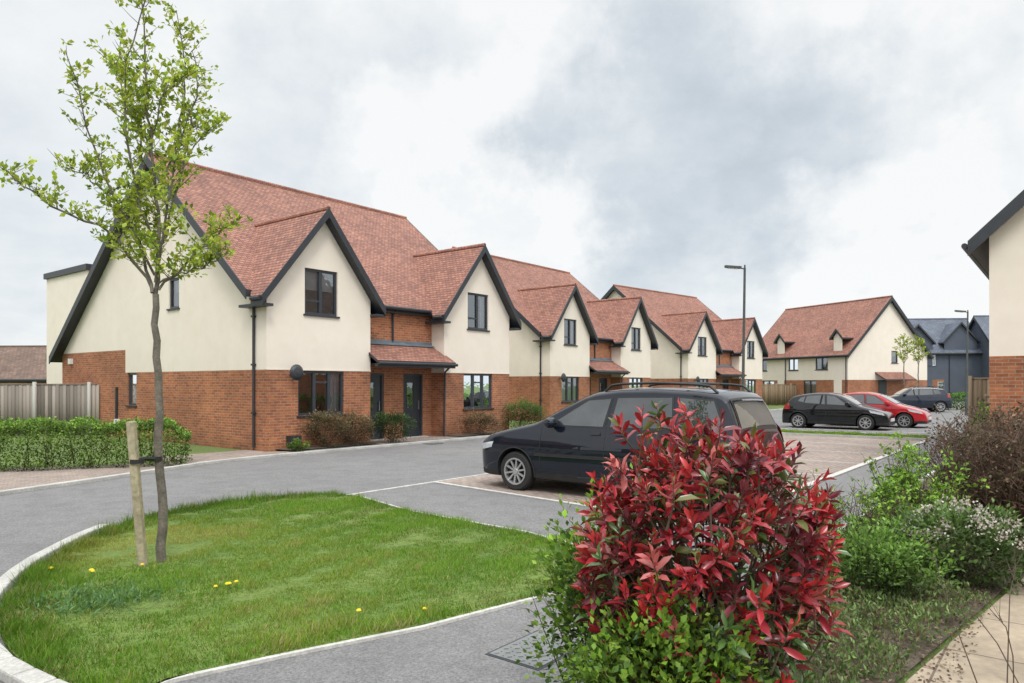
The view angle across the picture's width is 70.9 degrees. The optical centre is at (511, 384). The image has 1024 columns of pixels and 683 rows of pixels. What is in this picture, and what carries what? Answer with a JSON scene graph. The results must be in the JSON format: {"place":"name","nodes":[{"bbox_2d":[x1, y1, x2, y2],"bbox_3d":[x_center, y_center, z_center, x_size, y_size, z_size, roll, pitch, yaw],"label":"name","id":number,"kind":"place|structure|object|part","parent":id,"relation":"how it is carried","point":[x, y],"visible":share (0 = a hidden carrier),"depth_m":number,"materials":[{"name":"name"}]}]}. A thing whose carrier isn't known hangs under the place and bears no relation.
{"place":"outdoors","nodes":[
{"label":"outdoors","id":0,"kind":"place"},
{"bbox_2d":[0,382,46,383],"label":"walls","id":1,"kind":"structure","parent":0,"point":[21,382],"depth_m":43.61,"materials":[{"name":"beige paint"}]},
{"bbox_2d":[0,345,46,381],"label":"roof","id":2,"kind":"structure","parent":1,"relation":"on","point":[23,363],"depth_m":45.29,"materials":[{"name":"brown tile"}]},
{"bbox_2d":[43,263,91,383],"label":"flat roof house","id":3,"kind":"structure","parent":0,"point":[64,286],"depth_m":32.33,"materials":[{"name":"beige paint"}]},
{"bbox_2d":[0,450,290,489],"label":"pavement","id":4,"kind":"structure","parent":0,"point":[11,479],"depth_m":14.57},
{"bbox_2d":[292,434,490,451],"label":"pavement","id":5,"kind":"structure","parent":0,"point":[386,443],"depth_m":21.04,"materials":[{"name":"concrete"}]},
{"bbox_2d":[280,442,374,450],"bbox_3d":[-5.100,1.740,20.267,0.700,0.001,3.100,0,0,38],"label":"planting bed","id":6,"kind":"object","parent":5,"relation":"on","point":[336,445],"visible":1,"depth_m":20.39,"materials":[{"name":"soil"}]},
{"bbox_2d":[285,438,310,450],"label":"green shrub","id":7,"kind":"object","parent":6,"relation":"on","point":[296,447],"visible":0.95,"depth_m":18.82,"materials":[{"name":"green plant"}]},
{"bbox_2d":[296,407,354,448],"bbox_3d":[-5.156,1.218,20.043,1.649,1.225,1.248,0,0,0],"label":"brown shrub","id":8,"kind":"object","parent":6,"relation":"on","point":[328,419],"visible":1,"depth_m":19.88,"materials":[{"name":"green plant"}]},
{"bbox_2d":[328,408,377,445],"bbox_3d":[-4.613,1.219,20.881,1.538,1.201,1.202,0,0,24],"label":"brown shrub","id":9,"kind":"object","parent":6,"relation":"on","point":[362,425],"visible":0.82,"depth_m":20.70,"materials":[{"name":"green plant"}]},
{"bbox_2d":[371,409,417,442],"bbox_3d":[-3.628,1.292,21.758,1.510,1.091,1.299,0,0,32],"label":"green shrub","id":10,"kind":"object","parent":5,"relation":"on","point":[382,419],"visible":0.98,"depth_m":21.65,"materials":[{"name":"green plant"}]},
{"bbox_2d":[449,431,499,435],"bbox_3d":[-0.712,1.740,25.848,0.700,0.001,4.099,0,0,38],"label":"planting bed","id":11,"kind":"object","parent":5,"relation":"on","point":[469,434],"visible":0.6,"depth_m":24.86,"materials":[{"name":"soil"}]},
{"bbox_2d":[455,407,503,435],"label":"brown shrub","id":12,"kind":"object","parent":11,"relation":"on","point":[484,420],"visible":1,"depth_m":24.94,"materials":[{"name":"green plant"}]},
{"bbox_2d":[499,396,548,428],"bbox_3d":[0.361,1.133,26.793,2.182,1.423,1.419,0,0,0],"label":"green shrub","id":13,"kind":"object","parent":11,"relation":"on","point":[530,410],"visible":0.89,"depth_m":26.68,"materials":[{"name":"green plant"}]},
{"bbox_2d":[370,436,455,443],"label":"pavement","id":14,"kind":"structure","parent":0,"point":[413,439],"depth_m":23.00,"materials":[{"name":"grey concrete"}]},
{"bbox_2d":[0,402,982,682],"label":"road","id":15,"kind":"structure","parent":0,"point":[40,520],"depth_m":10.36,"materials":[{"name":"grey asphalt"}]},
{"bbox_2d":[0,524,108,682],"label":"kerb","id":16,"kind":"structure","parent":15,"relation":"on","point":[14,669],"depth_m":4.50,"materials":[{"name":"concrete"}]},
{"bbox_2d":[0,488,576,682],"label":"grass island","id":17,"kind":"structure","parent":15,"relation":"on","point":[308,569],"depth_m":6.40,"materials":[{"name":"green plant"}]},
{"bbox_2d":[0,574,231,632],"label":"weed patch","id":18,"kind":"object","parent":17,"relation":"on","point":[89,604],"visible":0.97,"depth_m":5.80,"materials":[{"name":"green plant"}]},
{"bbox_2d":[0,0,252,562],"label":"young street tree","id":19,"kind":"object","parent":17,"relation":"on","point":[123,70],"visible":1,"depth_m":7.12,"materials":[{"name":"green plant"}]},
{"bbox_2d":[126,421,161,565],"bbox_3d":[-3.601,1.105,7.061,0.148,1.495,0.344,0,0,38],"label":"tree stake","id":20,"kind":"object","parent":17,"relation":"on","point":[135,461],"visible":0.81,"depth_m":6.97,"materials":[{"name":"brown wood"}]},
{"bbox_2d":[50,563,426,614],"bbox_3d":[-2.461,1.736,6.170,3.855,0.087,0.429,0,0,22],"label":"dandelion patch","id":21,"kind":"object","parent":17,"relation":"on","point":[142,564],"visible":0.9,"depth_m":6.18,"materials":[{"name":"yellow plant"}]},
{"bbox_2d":[156,494,624,682],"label":"path edging","id":22,"kind":"object","parent":17,"relation":"on","point":[320,648],"visible":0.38,"depth_m":4.94,"materials":[{"name":"grey concrete"}]},
{"bbox_2d":[0,409,782,495],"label":"kerb","id":23,"kind":"structure","parent":15,"relation":"on","point":[56,485],"depth_m":16.03,"materials":[{"name":"concrete"}]},
{"bbox_2d":[485,630,586,670],"bbox_3d":[0.179,1.788,4.862,0.440,0.017,0.600,0,0,38],"label":"manhole cover","id":24,"kind":"object","parent":15,"relation":"on","point":[512,652],"visible":0.64,"depth_m":4.79,"materials":[{"name":"metal"}]},
{"bbox_2d":[348,425,953,523],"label":"parking lines","id":25,"kind":"object","parent":15,"relation":"on","point":[858,465],"visible":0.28,"depth_m":13.78,"materials":[{"name":"white paint"}]},
{"bbox_2d":[440,435,919,516],"bbox_3d":[5.582,1.786,17.593,5.400,0.001,17.100,0,0,38],"label":"parking bay","id":26,"kind":"object","parent":15,"relation":"on","point":[568,491],"visible":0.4,"depth_m":15.98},
{"bbox_2d":[482,382,785,505],"bbox_3d":[1.818,0.881,11.938,4.905,1.838,2.272,0,0,38],"label":"parked minivan","id":27,"kind":"object","parent":26,"relation":"on","point":[572,443],"visible":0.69,"depth_m":11.16,"materials":[{"name":"black paint"}]},
{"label":"windows and trim","id":28,"kind":"part","parent":27,"relation":"part of","materials":[{"name":"black glass"}]},
{"bbox_2d":[724,265,745,390],"bbox_3d":[8.130,-1.279,26.248,0.804,6.150,0.260,1,0,10],"label":"street lamp","id":29,"kind":"object","parent":15,"relation":"on","point":[743,330],"visible":0.73,"depth_m":26.15,"materials":[{"name":"metal"}]},
{"bbox_2d":[599,441,983,680],"bbox_3d":[8.254,1.775,14.155,0.094,0.050,29.397,0,0,38],"label":"path edging","id":30,"kind":"object","parent":15,"relation":"on","point":[929,475],"visible":0.09,"depth_m":11.79,"materials":[{"name":"grey concrete"}]},
{"bbox_2d":[781,429,928,437],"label":"grass verge","id":31,"kind":"object","parent":15,"relation":"on","point":[852,433],"depth_m":24.92,"materials":[{"name":"green plant"}]},
{"bbox_2d":[782,430,934,440],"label":"kerb","id":32,"kind":"structure","parent":15,"relation":"on","point":[855,436],"depth_m":24.09,"materials":[{"name":"concrete"}]},
{"bbox_2d":[786,423,963,435],"bbox_3d":[15.252,1.786,29.894,5.399,0.001,9.999,0,0,38],"label":"parking bay","id":33,"kind":"object","parent":15,"relation":"on","point":[917,430],"depth_m":28.97,"materials":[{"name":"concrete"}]},
{"bbox_2d":[782,392,894,430],"bbox_3d":[13.220,1.070,29.142,4.035,1.460,2.138,0,0,38],"label":"parked hatchback","id":34,"kind":"object","parent":33,"relation":"on","point":[803,410],"visible":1,"depth_m":28.56,"materials":[{"name":"black paint"}]},
{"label":"windows and trim","id":35,"kind":"part","parent":34,"relation":"part of","materials":[{"name":"black glass"}]},
{"bbox_2d":[833,392,931,427],"bbox_3d":[15.503,1.070,30.590,4.035,1.460,2.138,0,0,38],"label":"parked hatchback","id":36,"kind":"object","parent":33,"relation":"on","point":[906,416],"visible":0.48,"depth_m":29.44,"materials":[{"name":"red paint"}]},
{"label":"windows and trim","id":37,"kind":"part","parent":36,"relation":"part of","materials":[{"name":"black glass"}]},
{"bbox_2d":[892,334,912,388],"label":"young street tree","id":38,"kind":"object","parent":15,"relation":"on","point":[908,350],"visible":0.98,"depth_m":54.98,"materials":[{"name":"green plant"}]},
{"bbox_2d":[908,334,929,386],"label":"young street tree","id":39,"kind":"object","parent":15,"relation":"on","point":[916,344],"visible":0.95,"depth_m":56.38,"materials":[{"name":"green plant"}]},
{"bbox_2d":[889,386,951,411],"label":"parked suv","id":40,"kind":"object","parent":15,"relation":"on","point":[928,397],"visible":0.65,"depth_m":46.17,"materials":[{"name":"blue paint"}]},
{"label":"windows and trim","id":41,"kind":"part","parent":40,"relation":"part of","materials":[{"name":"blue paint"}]},
{"bbox_2d":[954,310,968,414],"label":"street lamp","id":42,"kind":"object","parent":15,"relation":"on","point":[966,392],"visible":0.91,"depth_m":41.55,"materials":[{"name":"metal"}]},
{"bbox_2d":[0,401,1023,682],"bbox_3d":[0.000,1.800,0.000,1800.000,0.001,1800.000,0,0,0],"label":"ground","id":43,"kind":"structure","parent":0,"point":[196,449],"depth_m":19.22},
{"bbox_2d":[0,382,98,435],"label":"timber fence","id":44,"kind":"object","parent":43,"relation":"on","point":[61,402],"visible":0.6,"depth_m":25.12,"materials":[{"name":"grey wood"}]},
{"bbox_2d":[0,415,193,471],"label":"hedge","id":45,"kind":"object","parent":43,"relation":"on","point":[55,426],"visible":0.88,"depth_m":15.18,"materials":[{"name":"green plant"}]},
{"bbox_2d":[62,174,431,449],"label":"walls","id":46,"kind":"structure","parent":43,"relation":"on","point":[205,330],"depth_m":22.44,"materials":[{"name":"beige paint"}]},
{"bbox_2d":[68,359,119,422],"bbox_3d":[-14.909,0.275,25.548,4.050,2.450,0.117,0,0,38],"label":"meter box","id":47,"kind":"object","parent":46,"relation":"attached to","point":[70,361],"visible":0.67,"depth_m":24.42,"materials":[{"name":"white plastic"}]},
{"bbox_2d":[49,153,521,363],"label":"roof","id":48,"kind":"structure","parent":46,"relation":"attached to","point":[401,264],"depth_m":24.38,"materials":[{"name":"tile"}]},
{"bbox_2d":[125,268,493,417],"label":"windows","id":49,"kind":"structure","parent":46,"relation":"attached to","point":[321,390],"depth_m":20.98,"materials":[{"name":"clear glass"}]},
{"bbox_2d":[251,308,449,446],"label":"downpipes","id":50,"kind":"object","parent":46,"relation":"attached to","point":[253,364],"visible":0.81,"depth_m":19.32,"materials":[{"name":"black plastic"}]},
{"bbox_2d":[370,373,428,440],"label":"front doors","id":51,"kind":"structure","parent":46,"relation":"attached to","point":[412,395],"depth_m":23.96,"materials":[{"name":"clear glass"}]},
{"bbox_2d":[369,339,457,368],"bbox_3d":[-3.321,-0.975,23.143,1.137,0.890,3.460,0,0,38],"label":"porch canopy","id":52,"kind":"object","parent":46,"relation":"attached to","point":[386,353],"visible":0.86,"depth_m":23.03,"materials":[{"name":"tile"}]},
{"bbox_2d":[254,223,369,451],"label":"front gable walls","id":53,"kind":"structure","parent":43,"relation":"on","point":[288,334],"depth_m":20.01,"materials":[{"name":"beige paint"}]},
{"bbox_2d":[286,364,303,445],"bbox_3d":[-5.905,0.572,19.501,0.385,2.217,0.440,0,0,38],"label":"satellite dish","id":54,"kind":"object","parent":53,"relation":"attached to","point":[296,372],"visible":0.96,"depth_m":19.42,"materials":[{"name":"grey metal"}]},
{"bbox_2d":[266,369,370,371],"bbox_3d":[-5.399,-0.400,20.439,0.012,0.030,3.584,0,0,38],"label":"render bead","id":55,"kind":"object","parent":53,"relation":"attached to","point":[321,370],"visible":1,"depth_m":20.45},
{"bbox_2d":[432,259,508,436],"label":"front gable walls","id":56,"kind":"structure","parent":43,"relation":"on","point":[463,347],"depth_m":25.45,"materials":[{"name":"beige paint"}]},
{"bbox_2d":[446,372,509,373],"bbox_3d":[-1.196,-0.400,25.785,0.012,0.030,3.584,0,0,38],"label":"render bead","id":57,"kind":"object","parent":56,"relation":"attached to","point":[480,373],"visible":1,"depth_m":25.92,"materials":[{"name":"white plastic"}]},
{"bbox_2d":[509,319,610,420],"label":"walls","id":58,"kind":"structure","parent":43,"relation":"on","point":[524,364],"depth_m":35.58,"materials":[{"name":"beige paint"}]},
{"bbox_2d":[452,246,657,349],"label":"roof","id":59,"kind":"structure","parent":58,"relation":"attached to","point":[540,297],"depth_m":39.77,"materials":[{"name":"tile"}]},
{"bbox_2d":[539,337,623,418],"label":"downpipes","id":60,"kind":"object","parent":58,"relation":"attached to","point":[540,373],"visible":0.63,"depth_m":34.75,"materials":[{"name":"black plastic"}]},
{"bbox_2d":[561,319,641,402],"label":"windows","id":61,"kind":"structure","parent":58,"relation":"attached to","point":[569,389],"depth_m":36.34,"materials":[{"name":"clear glass"}]},
{"bbox_2d":[599,378,606,392],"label":"front doors","id":62,"kind":"structure","parent":58,"relation":"attached to","point":[602,384],"depth_m":39.58,"materials":[{"name":"black glass"}]},
{"bbox_2d":[589,358,629,374],"bbox_3d":[5.012,-0.975,38.595,1.137,0.890,3.460,0,0,38],"label":"porch canopy","id":63,"kind":"object","parent":58,"relation":"attached to","point":[603,366],"visible":0.86,"depth_m":38.58,"materials":[{"name":"tile"}]},
{"bbox_2d":[541,296,589,420],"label":"front gable walls","id":64,"kind":"structure","parent":43,"relation":"on","point":[558,358],"depth_m":35.40,"materials":[{"name":"beige paint"}]},
{"bbox_2d":[559,373,565,381],"bbox_3d":[2.428,0.572,34.953,0.385,2.217,0.440,0,0,38],"label":"satellite dish","id":65,"kind":"object","parent":64,"relation":"attached to","point":[563,377],"visible":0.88,"depth_m":34.81,"materials":[{"name":"grey metal"}]},
{"bbox_2d":[611,309,650,390],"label":"front gable walls","id":66,"kind":"structure","parent":43,"relation":"on","point":[635,364],"depth_m":41.08,"materials":[{"name":"beige paint"}]},
{"bbox_2d":[607,290,731,389],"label":"walls","id":67,"kind":"structure","parent":43,"relation":"on","point":[665,362],"depth_m":49.67,"materials":[{"name":"beige paint"}]},
{"bbox_2d":[600,284,767,357],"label":"roof","id":68,"kind":"structure","parent":67,"relation":"attached to","point":[677,320],"depth_m":52.96,"materials":[{"name":"tile"}]},
{"bbox_2d":[680,350,741,390],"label":"downpipes","id":69,"kind":"object","parent":67,"relation":"attached to","point":[680,369],"visible":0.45,"depth_m":48.49,"materials":[{"name":"black plastic"}]},
{"bbox_2d":[722,379,728,388],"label":"front doors","id":70,"kind":"structure","parent":67,"relation":"attached to","point":[725,381],"depth_m":52.81,"materials":[{"name":"black glass"}]},
{"bbox_2d":[696,337,755,392],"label":"windows","id":71,"kind":"structure","parent":67,"relation":"attached to","point":[750,384],"depth_m":53.88,"materials":[{"name":"black glass"}]},
{"bbox_2d":[716,364,746,376],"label":"porch canopy","id":72,"kind":"object","parent":67,"relation":"attached to","point":[726,370],"visible":0.81,"depth_m":51.69,"materials":[{"name":"tile"}]},
{"bbox_2d":[681,320,715,387],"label":"front gable walls","id":73,"kind":"structure","parent":43,"relation":"on","point":[693,365],"depth_m":49.23,"materials":[{"name":"beige paint"}]},
{"bbox_2d":[732,328,761,397],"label":"front gable walls","id":74,"kind":"structure","parent":43,"relation":"on","point":[753,368],"depth_m":54.27,"materials":[{"name":"beige paint"}]},
{"bbox_2d":[762,383,796,405],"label":"timber fence","id":75,"kind":"object","parent":43,"relation":"on","point":[775,394],"visible":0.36,"depth_m":60.90,"materials":[{"name":"brown wood"}]},
{"bbox_2d":[762,303,926,395],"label":"walls","id":76,"kind":"structure","parent":43,"relation":"on","point":[868,358],"depth_m":59.07,"materials":[{"name":"beige paint"}]},
{"bbox_2d":[762,351,898,393],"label":"windows","id":77,"kind":"structure","parent":76,"relation":"attached to","point":[821,364],"depth_m":61.03,"materials":[{"name":"black glass"}]},
{"bbox_2d":[762,295,933,393],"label":"roof","id":78,"kind":"structure","parent":76,"relation":"on","point":[837,331],"depth_m":61.58,"materials":[{"name":"tile"}]},
{"bbox_2d":[785,357,916,394],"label":"downpipes and porch","id":79,"kind":"object","parent":76,"relation":"attached to","point":[882,387],"visible":0.7,"depth_m":58.63,"materials":[{"name":"ceramic"}]},
{"bbox_2d":[699,469,1018,682],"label":"planting bed","id":80,"kind":"object","parent":43,"relation":"on","point":[996,591],"visible":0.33,"depth_m":5.10,"materials":[{"name":"soil"}]},
{"bbox_2d":[522,539,662,682],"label":"twiggy shrub","id":81,"kind":"object","parent":80,"relation":"on","point":[541,589],"visible":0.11,"depth_m":3.90,"materials":[{"name":"green plant"}]},
{"bbox_2d":[514,463,703,682],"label":"green shrub","id":82,"kind":"object","parent":80,"relation":"on","point":[567,558],"visible":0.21,"depth_m":3.75,"materials":[{"name":"green plant"}]},
{"bbox_2d":[536,572,776,682],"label":"green shrub","id":83,"kind":"object","parent":80,"relation":"on","point":[628,668],"visible":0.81,"depth_m":3.00,"materials":[{"name":"green plant"}]},
{"bbox_2d":[569,398,853,682],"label":"red photinia bush","id":84,"kind":"object","parent":80,"relation":"on","point":[805,555],"visible":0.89,"depth_m":3.14,"materials":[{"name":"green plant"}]},
{"bbox_2d":[598,503,1007,682],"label":"ground cover planting","id":85,"kind":"object","parent":80,"relation":"on","point":[917,607],"visible":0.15,"depth_m":5.01,"materials":[{"name":"green plant"}]},
{"bbox_2d":[786,469,894,549],"bbox_3d":[3.327,1.343,7.409,1.125,0.921,1.194,0,0,0],"label":"bare twiggy bush","id":86,"kind":"object","parent":80,"relation":"on","point":[867,505],"visible":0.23,"depth_m":7.22,"materials":[{"name":"green plant"}]},
{"bbox_2d":[744,511,977,598],"bbox_3d":[2.937,1.470,6.165,1.762,0.714,1.516,0,0,0],"label":"green shrub","id":87,"kind":"object","parent":80,"relation":"on","point":[878,545],"visible":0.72,"depth_m":5.88,"materials":[{"name":"green plant"}]},
{"bbox_2d":[756,515,997,682],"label":"leaf litter","id":88,"kind":"object","parent":80,"relation":"on","point":[932,644],"visible":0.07,"depth_m":4.87,"materials":[{"name":"brown plant"}]},
{"bbox_2d":[832,480,945,548],"bbox_3d":[3.581,1.358,6.873,1.066,0.890,1.020,0,0,0],"label":"green twiggy bush","id":89,"kind":"object","parent":80,"relation":"on","point":[889,507],"visible":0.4,"depth_m":6.88,"materials":[{"name":"green plant"}]},
{"bbox_2d":[853,430,989,552],"bbox_3d":[4.172,1.139,7.335,1.172,1.329,1.094,0,0,33],"label":"green twiggy bush","id":90,"kind":"object","parent":80,"relation":"on","point":[901,475],"visible":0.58,"depth_m":7.27,"materials":[{"name":"green plant"}]},
{"bbox_2d":[871,494,1023,594],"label":"white flowering shrub","id":91,"kind":"object","parent":80,"relation":"on","point":[926,521],"visible":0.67,"depth_m":6.17,"materials":[{"name":"green plant"}]},
{"bbox_2d":[895,493,1023,549],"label":"flower clusters","id":92,"kind":"object","parent":91,"relation":"on","point":[978,520],"visible":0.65,"depth_m":6.17,"materials":[{"name":"white plant"}]},
{"bbox_2d":[909,398,1023,558],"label":"brown twiggy bush","id":93,"kind":"object","parent":80,"relation":"on","point":[1004,475],"visible":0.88,"depth_m":7.47,"materials":[{"name":"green plant"}]},
{"bbox_2d":[926,391,1023,471],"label":"brown twiggy bush","id":94,"kind":"object","parent":80,"relation":"on","point":[992,412],"visible":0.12,"depth_m":9.48,"materials":[{"name":"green plant"}]},
{"bbox_2d":[968,376,988,425],"bbox_3d":[15.236,0.770,21.380,2.802,2.060,0.111,0,0,35],"label":"timber fence","id":95,"kind":"object","parent":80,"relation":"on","point":[974,389],"visible":0.23,"depth_m":22.08,"materials":[{"name":"brown wood"}]},
{"bbox_2d":[932,354,980,387],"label":"walls","id":96,"kind":"structure","parent":43,"relation":"on","point":[937,372],"depth_m":77.55,"materials":[{"name":"blue wood"}]},
{"bbox_2d":[932,355,943,388],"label":"windows","id":97,"kind":"structure","parent":96,"relation":"attached to","point":[940,384],"depth_m":77.84,"materials":[{"name":"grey glass"}]},
{"bbox_2d":[908,318,982,400],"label":"roof","id":98,"kind":"structure","parent":96,"relation":"on","point":[946,337],"depth_m":77.43,"materials":[{"name":"tile"}]},
{"bbox_2d":[949,355,949,392],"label":"downpipes and porch","id":99,"kind":"object","parent":96,"relation":"attached to","point":[949,373],"visible":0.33,"depth_m":77.36,"materials":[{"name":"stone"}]},
{"bbox_2d":[905,578,1023,682],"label":"paving slabs","id":100,"kind":"structure","parent":43,"relation":"on","point":[988,662],"depth_m":4.70,"materials":[{"name":"beige stone"}]},
{"bbox_2d":[919,529,1023,682],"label":"bare twig shrub","id":101,"kind":"object","parent":100,"relation":"on","point":[1001,621],"visible":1,"depth_m":4.35,"materials":[{"name":"brown plant"}]},
{"bbox_2d":[946,391,982,409],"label":"hedge","id":102,"kind":"object","parent":43,"relation":"on","point":[957,395],"visible":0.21,"depth_m":49.73,"materials":[{"name":"green plant"}]},
{"bbox_2d":[968,401,988,441],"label":"hedge","id":103,"kind":"object","parent":43,"relation":"on","point":[979,420],"visible":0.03,"depth_m":17.61,"materials":[{"name":"green plant"}]},
{"bbox_2d":[970,322,988,391],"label":"walls","id":104,"kind":"structure","parent":43,"relation":"on","point":[975,330],"depth_m":76.61,"materials":[{"name":"blue wood"}]},
{"bbox_2d":[968,315,988,342],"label":"roof","id":105,"kind":"structure","parent":104,"relation":"on","point":[981,322],"depth_m":77.20,"materials":[{"name":"tile"}]},
{"bbox_2d":[989,206,1023,435],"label":"walls","id":106,"kind":"structure","parent":43,"relation":"on","point":[1006,311],"depth_m":14.79,"materials":[{"name":"beige paint"}]},
{"bbox_2d":[961,190,1023,279],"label":"roof","id":107,"kind":"structure","parent":106,"relation":"on","point":[976,249],"depth_m":14.80,"materials":[{"name":"brown tile"}]},
{"bbox_2d":[0,0,1023,344],"label":"sky","id":108,"kind":"structure","parent":0,"point":[833,151],"materials":[{"name":"white"}]}
]}

